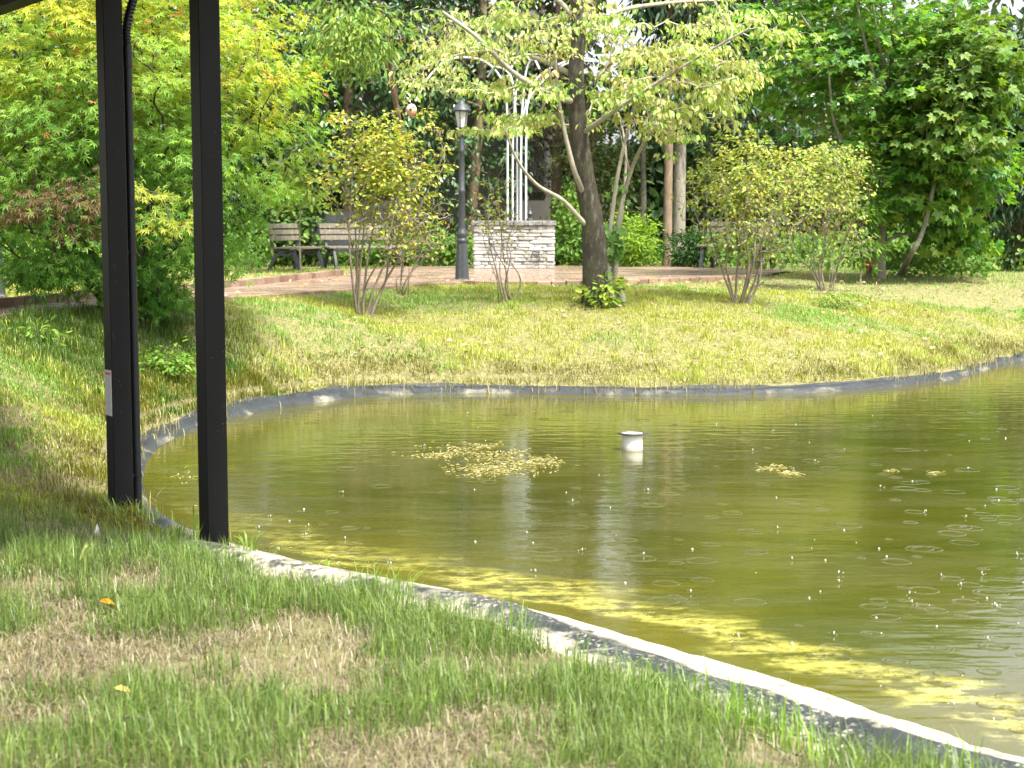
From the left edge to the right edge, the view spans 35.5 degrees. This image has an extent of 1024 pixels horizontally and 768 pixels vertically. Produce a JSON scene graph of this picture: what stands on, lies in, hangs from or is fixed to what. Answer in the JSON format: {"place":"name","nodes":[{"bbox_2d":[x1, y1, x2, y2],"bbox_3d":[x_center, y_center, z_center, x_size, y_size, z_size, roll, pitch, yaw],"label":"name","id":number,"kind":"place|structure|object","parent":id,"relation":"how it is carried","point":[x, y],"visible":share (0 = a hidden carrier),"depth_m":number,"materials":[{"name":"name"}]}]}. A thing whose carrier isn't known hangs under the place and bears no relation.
{"place":"outdoors","nodes":[
{"label":"outdoors","id":0,"kind":"place"},
{"bbox_2d":[0,275,458,313],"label":"path","id":1,"kind":"structure","parent":0,"point":[315,284],"depth_m":21.38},
{"bbox_2d":[0,486,1023,767],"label":"grass","id":2,"kind":"structure","parent":0,"point":[180,600],"depth_m":5.25,"materials":[{"name":"green plant"}]},
{"bbox_2d":[99,598,113,603],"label":"fallen leaf","id":3,"kind":"object","parent":2,"relation":"on","point":[109,601],"visible":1,"depth_m":6.28,"materials":[{"name":"yellow plant"}]},
{"bbox_2d":[116,685,129,691],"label":"fallen leaf","id":4,"kind":"object","parent":2,"relation":"on","point":[117,687],"visible":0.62,"depth_m":5.09,"materials":[{"name":"yellow plant"}]},
{"bbox_2d":[112,715,150,740],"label":"twig","id":5,"kind":"object","parent":2,"relation":"on","point":[127,716],"visible":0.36,"depth_m":4.73,"materials":[{"name":"grey wood"}]},
{"bbox_2d":[0,256,1023,767],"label":"ground","id":6,"kind":"structure","parent":0,"point":[966,300],"depth_m":17.38,"materials":[{"name":"green plant"}]},
{"bbox_2d":[0,247,7,297],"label":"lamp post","id":7,"kind":"object","parent":6,"relation":"on","point":[2,293],"visible":0.25,"depth_m":19.13,"materials":[{"name":"metal"}]},
{"bbox_2d":[8,315,72,346],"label":"bush","id":8,"kind":"object","parent":6,"relation":"on","point":[42,331],"visible":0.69,"depth_m":14.19,"materials":[{"name":"green plant"}]},
{"bbox_2d":[0,0,91,212],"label":"evergreen tree","id":9,"kind":"object","parent":6,"relation":"on","point":[15,56],"visible":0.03,"depth_m":32.51,"materials":[{"name":"green plant"}]},
{"bbox_2d":[79,542,91,576],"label":"weed","id":10,"kind":"object","parent":6,"relation":"on","point":[82,557],"visible":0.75,"depth_m":7.04,"materials":[{"name":"green plant"}]},
{"bbox_2d":[98,497,129,518],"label":"weed","id":11,"kind":"object","parent":6,"relation":"on","point":[115,507],"visible":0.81,"depth_m":9.18,"materials":[{"name":"green plant"}]},
{"bbox_2d":[0,0,228,545],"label":"shelter","id":12,"kind":"object","parent":6,"relation":"on","point":[117,194],"visible":0.96,"depth_m":9.43,"materials":[{"name":"black metal"}]},
{"bbox_2d":[0,299,284,541],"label":"grass","id":13,"kind":"structure","parent":6,"relation":"on","point":[46,357],"depth_m":12.99,"materials":[{"name":"green plant"}]},
{"bbox_2d":[1,0,314,253],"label":"evergreen tree","id":14,"kind":"object","parent":6,"relation":"on","point":[239,162],"visible":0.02,"depth_m":34.03,"materials":[{"name":"green plant"}]},
{"bbox_2d":[139,336,195,382],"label":"bush","id":15,"kind":"object","parent":6,"relation":"on","point":[170,365],"visible":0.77,"depth_m":14.95,"materials":[{"name":"green plant"}]},
{"bbox_2d":[0,270,343,306],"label":"kerb","id":16,"kind":"structure","parent":6,"relation":"on","point":[13,301],"depth_m":21.47,"materials":[{"name":"brick"}]},
{"bbox_2d":[0,0,347,328],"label":"japanese maple","id":17,"kind":"object","parent":6,"relation":"on","point":[71,101],"visible":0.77,"depth_m":15.27,"materials":[{"name":"green plant"}]},
{"bbox_2d":[75,495,274,553],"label":"grass tufts","id":18,"kind":"object","parent":6,"relation":"on","point":[152,516],"visible":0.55,"depth_m":9.53,"materials":[{"name":"green plant"}]},
{"bbox_2d":[1,282,462,316],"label":"kerb","id":19,"kind":"structure","parent":6,"relation":"on","point":[327,291],"depth_m":19.89,"materials":[{"name":"concrete"}]},
{"bbox_2d":[245,198,331,266],"bbox_3d":[-4.480,-3.071,32.510,2.036,1.508,1.757,0,6,0],"label":"bush","id":20,"kind":"object","parent":6,"relation":"on","point":[288,218],"visible":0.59,"depth_m":32.21,"materials":[{"name":"green plant"}]},
{"bbox_2d":[267,223,324,270],"bbox_3d":[-4.052,-2.558,30.095,0.659,0.931,1.600,1,6,12],"label":"bench","id":21,"kind":"object","parent":6,"relation":"on","point":[295,238],"visible":0.9,"depth_m":29.91,"materials":[{"name":"wood"}]},
{"bbox_2d":[263,141,342,271],"bbox_3d":[-3.733,-3.121,28.296,1.255,2.310,1.234,-6,8,-44],"label":"sapling","id":22,"kind":"object","parent":6,"relation":"on","point":[288,175],"visible":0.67,"depth_m":28.20,"materials":[{"name":"green plant"}]},
{"bbox_2d":[296,212,369,255],"bbox_3d":[-3.643,-2.938,32.594,1.500,1.125,0.090,0,6,0],"label":"panel screen","id":23,"kind":"object","parent":6,"relation":"on","point":[329,216],"visible":0.29,"depth_m":32.53,"materials":[{"name":"wood"}]},
{"bbox_2d":[219,0,466,265],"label":"evergreen tree","id":24,"kind":"object","parent":6,"relation":"on","point":[350,96],"visible":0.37,"depth_m":32.77,"materials":[{"name":"green plant"}]},
{"bbox_2d":[284,0,424,230],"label":"overhanging tree","id":25,"kind":"object","parent":6,"relation":"on","point":[364,30],"visible":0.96,"depth_m":26.83,"materials":[{"name":"green plant"}]},
{"bbox_2d":[319,223,400,269],"bbox_3d":[-2.895,-2.658,31.090,1.600,0.931,0.659,-3,6,-28],"label":"bench","id":26,"kind":"object","parent":6,"relation":"on","point":[325,237],"visible":0.61,"depth_m":31.03,"materials":[{"name":"wood"}]},
{"bbox_2d":[301,88,458,315],"bbox_3d":[-1.536,-2.098,18.773,1.834,2.690,1.547,0,6,0],"label":"shrub","id":27,"kind":"object","parent":6,"relation":"on","point":[379,176],"visible":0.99,"depth_m":18.64,"materials":[{"name":"green plant"}]},
{"bbox_2d":[366,203,454,295],"bbox_3d":[-1.299,-1.788,20.971,1.203,1.342,0.966,-6,8,-44],"label":"shrub","id":28,"kind":"object","parent":6,"relation":"on","point":[411,271],"visible":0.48,"depth_m":21.03,"materials":[{"name":"green plant"}]},
{"bbox_2d":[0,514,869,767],"bbox_3d":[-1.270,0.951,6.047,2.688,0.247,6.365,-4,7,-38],"label":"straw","id":29,"kind":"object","parent":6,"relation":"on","point":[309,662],"visible":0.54,"depth_m":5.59,"materials":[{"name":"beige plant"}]},
{"bbox_2d":[353,5,569,259],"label":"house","id":30,"kind":"structure","parent":6,"relation":"on","point":[538,205],"depth_m":38.67,"materials":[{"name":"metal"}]},
{"bbox_2d":[364,149,409,194],"bbox_3d":[-3.016,-5.170,38.635,1.100,1.200,0.085,0,6,0],"label":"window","id":31,"kind":"structure","parent":30,"relation":"in","point":[407,149],"depth_m":38.59,"materials":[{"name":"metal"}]},
{"bbox_2d":[501,145,546,194],"bbox_3d":[0.284,-5.170,38.635,1.100,1.200,0.085,0,6,0],"label":"window","id":32,"kind":"structure","parent":30,"relation":"in","point":[539,156],"depth_m":38.60,"materials":[{"name":"metal"}]},
{"bbox_2d":[382,0,560,258],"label":"evergreen tree","id":33,"kind":"object","parent":6,"relation":"on","point":[473,179],"visible":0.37,"depth_m":33.86,"materials":[{"name":"green plant"}]},
{"bbox_2d":[464,174,525,302],"bbox_3d":[-0.209,-1.811,20.185,0.792,1.669,0.795,0,6,0],"label":"shrub","id":34,"kind":"object","parent":6,"relation":"on","point":[508,297],"visible":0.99,"depth_m":20.12,"materials":[{"name":"green plant"}]},
{"bbox_2d":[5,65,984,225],"bbox_3d":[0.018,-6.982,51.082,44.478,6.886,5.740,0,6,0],"label":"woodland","id":35,"kind":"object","parent":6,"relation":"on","point":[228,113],"depth_m":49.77,"materials":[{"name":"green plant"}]},
{"bbox_2d":[0,278,1023,395],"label":"grass","id":36,"kind":"structure","parent":6,"relation":"on","point":[559,296],"depth_m":18.77,"materials":[{"name":"green plant"}]},
{"bbox_2d":[0,0,1023,257],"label":"woodland","id":37,"kind":"object","parent":6,"relation":"on","point":[656,212],"visible":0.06,"depth_m":41.31,"materials":[{"name":"green plant"}]},
{"bbox_2d":[1,176,1023,271],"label":"undergrowth","id":38,"kind":"object","parent":6,"relation":"on","point":[569,253],"visible":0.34,"depth_m":32.12,"materials":[{"name":"green plant"}]},
{"bbox_2d":[6,263,1023,311],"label":"grass","id":39,"kind":"structure","parent":6,"relation":"on","point":[279,270],"depth_m":26.06,"materials":[{"name":"green plant"}]},
{"bbox_2d":[88,274,1023,366],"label":"dead leaves","id":40,"kind":"object","parent":6,"relation":"on","point":[741,359],"visible":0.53,"depth_m":21.26,"materials":[{"name":"brown plant"}]},
{"bbox_2d":[90,338,1023,514],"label":"grass tufts","id":41,"kind":"object","parent":6,"relation":"on","point":[976,360],"visible":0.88,"depth_m":17.04,"materials":[{"name":"green plant"}]},
{"bbox_2d":[493,0,620,258],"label":"evergreen tree","id":42,"kind":"object","parent":6,"relation":"on","point":[557,9],"visible":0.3,"depth_m":35.98,"materials":[{"name":"green plant"}]},
{"bbox_2d":[139,352,1023,767],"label":"pond liner","id":43,"kind":"object","parent":6,"relation":"on","point":[827,710],"visible":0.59,"depth_m":7.03,"materials":[{"name":"grey concrete"}]},
{"bbox_2d":[192,506,198,536],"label":"weed","id":44,"kind":"object","parent":43,"relation":"on","point":[193,518],"visible":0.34,"depth_m":8.95,"materials":[{"name":"green plant"}]},
{"bbox_2d":[232,530,263,550],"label":"weed","id":45,"kind":"object","parent":43,"relation":"on","point":[242,540],"visible":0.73,"depth_m":8.41,"materials":[{"name":"green plant"}]},
{"bbox_2d":[387,0,805,306],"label":"dogwood tree","id":46,"kind":"object","parent":6,"relation":"on","point":[581,125],"visible":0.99,"depth_m":19.49,"materials":[{"name":"green plant"}]},
{"bbox_2d":[539,108,654,262],"bbox_3d":[1.838,-4.207,35.265,2.581,3.638,2.304,0,6,0],"label":"evergreen tree","id":47,"kind":"object","parent":6,"relation":"on","point":[606,204],"visible":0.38,"depth_m":34.99,"materials":[{"name":"green plant"}]},
{"bbox_2d":[571,270,631,308],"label":"bush","id":48,"kind":"object","parent":6,"relation":"on","point":[607,299],"visible":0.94,"depth_m":19.77,"materials":[{"name":"green plant"}]},
{"bbox_2d":[460,273,771,285],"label":"kerb","id":49,"kind":"structure","parent":6,"relation":"on","point":[680,280],"depth_m":24.14,"materials":[{"name":"brick"}]},
{"bbox_2d":[617,288,625,302],"bbox_3d":[1.358,-1.077,19.957,0.130,0.244,0.125,0,6,0],"label":"garden spotlight","id":50,"kind":"object","parent":6,"relation":"on","point":[622,295],"visible":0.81,"depth_m":19.92,"materials":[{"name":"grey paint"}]},
{"bbox_2d":[604,206,665,266],"bbox_3d":[2.352,-2.891,31.702,1.341,1.298,1.307,6,8,44],"label":"bush","id":51,"kind":"object","parent":6,"relation":"on","point":[642,245],"visible":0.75,"depth_m":31.51,"materials":[{"name":"green plant"}]},
{"bbox_2d":[607,31,664,261],"bbox_3d":[2.879,-5.234,35.250,1.718,5.337,1.695,0,6,0],"label":"conifer tree","id":52,"kind":"object","parent":6,"relation":"on","point":[643,182],"visible":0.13,"depth_m":35.21,"materials":[{"name":"green plant"}]},
{"bbox_2d":[609,0,729,265],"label":"conifer tree","id":53,"kind":"object","parent":6,"relation":"on","point":[663,14],"visible":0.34,"depth_m":31.96,"materials":[{"name":"green plant"}]},
{"bbox_2d":[586,35,758,296],"bbox_3d":[1.989,-2.689,19.878,2.221,3.459,3.190,0,6,0],"label":"slender tree","id":54,"kind":"object","parent":6,"relation":"on","point":[672,119],"visible":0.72,"depth_m":20.05,"materials":[{"name":"green plant"}]},
{"bbox_2d":[604,172,630,296],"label":"ivy","id":55,"kind":"object","parent":54,"relation":"attached to","point":[615,254],"visible":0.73,"depth_m":20.78,"materials":[{"name":"green plant"}]},
{"bbox_2d":[627,0,741,265],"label":"conifer tree","id":56,"kind":"object","parent":6,"relation":"on","point":[679,186],"visible":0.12,"depth_m":33.06,"materials":[{"name":"green plant"}]},
{"bbox_2d":[656,226,732,266],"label":"bush","id":57,"kind":"object","parent":6,"relation":"on","point":[682,257],"visible":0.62,"depth_m":31.32,"materials":[{"name":"green plant"}]},
{"bbox_2d":[686,0,817,262],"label":"conifer tree","id":58,"kind":"object","parent":6,"relation":"on","point":[754,116],"visible":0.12,"depth_m":34.12,"materials":[{"name":"green plant"}]},
{"bbox_2d":[670,127,835,304],"bbox_3d":[3.113,-2.145,20.618,2.155,2.312,1.892,0,6,0],"label":"shrub","id":59,"kind":"object","parent":6,"relation":"on","point":[752,191],"visible":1,"depth_m":20.47,"materials":[{"name":"green plant"}]},
{"bbox_2d":[765,138,879,290],"bbox_3d":[4.542,-2.437,23.378,1.681,2.276,1.837,-2,6,-15],"label":"shrub","id":60,"kind":"object","parent":6,"relation":"on","point":[829,176],"visible":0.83,"depth_m":23.29,"materials":[{"name":"green plant"}]},
{"bbox_2d":[706,0,950,258],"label":"evergreen tree","id":61,"kind":"object","parent":6,"relation":"on","point":[816,135],"visible":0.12,"depth_m":34.99,"materials":[{"name":"green plant"}]},
{"bbox_2d":[801,289,872,313],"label":"bush","id":62,"kind":"object","parent":6,"relation":"on","point":[841,305],"visible":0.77,"depth_m":21.83,"materials":[{"name":"green plant"}]},
{"bbox_2d":[830,127,896,284],"bbox_3d":[5.474,-2.777,25.033,1.132,2.504,0.934,0,6,0],"label":"bush","id":63,"kind":"object","parent":6,"relation":"on","point":[874,213],"visible":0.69,"depth_m":25.01,"materials":[{"name":"green plant"}]},
{"bbox_2d":[707,0,1023,279],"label":"broadleaf maple","id":64,"kind":"object","parent":6,"relation":"on","point":[950,237],"visible":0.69,"depth_m":25.19,"materials":[{"name":"green plant"}]},
{"bbox_2d":[865,248,876,276],"bbox_3d":[6.101,-2.035,27.157,0.241,0.549,0.268,0,6,0],"label":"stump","id":65,"kind":"object","parent":6,"relation":"on","point":[868,271],"visible":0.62,"depth_m":27.13,"materials":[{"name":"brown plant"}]},
{"bbox_2d":[886,238,994,278],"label":"undergrowth","id":66,"kind":"object","parent":6,"relation":"on","point":[982,264],"visible":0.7,"depth_m":26.85,"materials":[{"name":"green plant"}]},
{"bbox_2d":[881,4,1023,276],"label":"leaning maple","id":67,"kind":"object","parent":6,"relation":"on","point":[963,67],"visible":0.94,"depth_m":24.41,"materials":[{"name":"green plant"}]},
{"bbox_2d":[959,9,1023,270],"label":"conifer tree","id":68,"kind":"object","parent":6,"relation":"on","point":[1014,213],"visible":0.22,"depth_m":29.46,"materials":[{"name":"green plant"}]},
{"bbox_2d":[3,0,1023,199],"label":"sky","id":69,"kind":"structure","parent":0,"point":[1018,4],"materials":[{"name":"white"}]},
{"bbox_2d":[346,266,798,281],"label":"plaza","id":70,"kind":"structure","parent":0,"point":[561,273],"depth_m":27.68,"materials":[{"name":"beige stone"}]},
{"bbox_2d":[452,97,470,278],"bbox_3d":[-0.758,-2.909,24.171,0.294,2.840,0.294,-2,6,-17],"label":"lamp post","id":71,"kind":"object","parent":70,"relation":"on","point":[461,110],"visible":0.91,"depth_m":24.15,"materials":[{"name":"metal"}]},
{"bbox_2d":[471,221,555,268],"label":"stone plinth","id":72,"kind":"structure","parent":70,"relation":"on","point":[536,241],"depth_m":30.10,"materials":[{"name":"stone"}]},
{"bbox_2d":[406,56,625,220],"bbox_3d":[0.148,-4.684,30.639,4.262,3.127,1.439,0,6,0],"label":"pole sculpture","id":73,"kind":"object","parent":72,"relation":"on","point":[411,111],"visible":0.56,"depth_m":30.50,"materials":[{"name":"white metal"}]},
{"bbox_2d":[526,208,533,220],"bbox_3d":[0.339,-3.212,30.281,0.150,0.240,0.150,0,6,0],"label":"ornament","id":74,"kind":"object","parent":72,"relation":"on","point":[529,214],"visible":1,"depth_m":30.24,"materials":[{"name":"metal"}]},
{"bbox_2d":[697,221,778,267],"bbox_3d":[4.250,-2.611,30.290,1.450,0.931,0.659,4,7,32],"label":"bench","id":75,"kind":"object","parent":70,"relation":"on","point":[703,248],"visible":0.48,"depth_m":30.42,"materials":[{"name":"wood"}]},
{"bbox_2d":[143,362,1023,757],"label":"water","id":76,"kind":"structure","parent":0,"point":[497,524],"depth_m":10.03,"materials":[{"name":"green liquid"}]},
{"bbox_2d":[168,465,376,568],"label":"floating leaves","id":77,"kind":"object","parent":76,"relation":"on","point":[261,544],"visible":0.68,"depth_m":9.03,"materials":[{"name":"yellow plant"}]},
{"bbox_2d":[402,439,578,479],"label":"floating leaves","id":78,"kind":"object","parent":76,"relation":"on","point":[490,467],"visible":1,"depth_m":12.16,"materials":[{"name":"yellow plant"}]},
{"bbox_2d":[228,411,1023,733],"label":"rain rings","id":79,"kind":"object","parent":76,"relation":"on","point":[850,659],"visible":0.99,"depth_m":7.99,"materials":[{"name":"liquid"}]},
{"bbox_2d":[617,431,647,450],"bbox_3d":[0.963,0.631,12.822,0.219,0.492,0.219,5,7,39],"label":"standpipe","id":80,"kind":"object","parent":76,"relation":"in","point":[632,440],"visible":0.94,"depth_m":12.74,"materials":[{"name":"white plastic"}]},
{"bbox_2d":[258,412,1023,718],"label":"rain splashes","id":81,"kind":"object","parent":76,"relation":"on","point":[911,601],"visible":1,"depth_m":8.25,"materials":[{"name":"grey liquid"}]},
{"bbox_2d":[755,463,804,475],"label":"floating leaves","id":82,"kind":"object","parent":76,"relation":"on","point":[789,472],"visible":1,"depth_m":11.73,"materials":[{"name":"yellow plant"}]},
{"bbox_2d":[884,469,945,474],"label":"floating leaves","id":83,"kind":"object","parent":76,"relation":"on","point":[933,472],"visible":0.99,"depth_m":11.62,"materials":[{"name":"yellow plant"}]}
]}

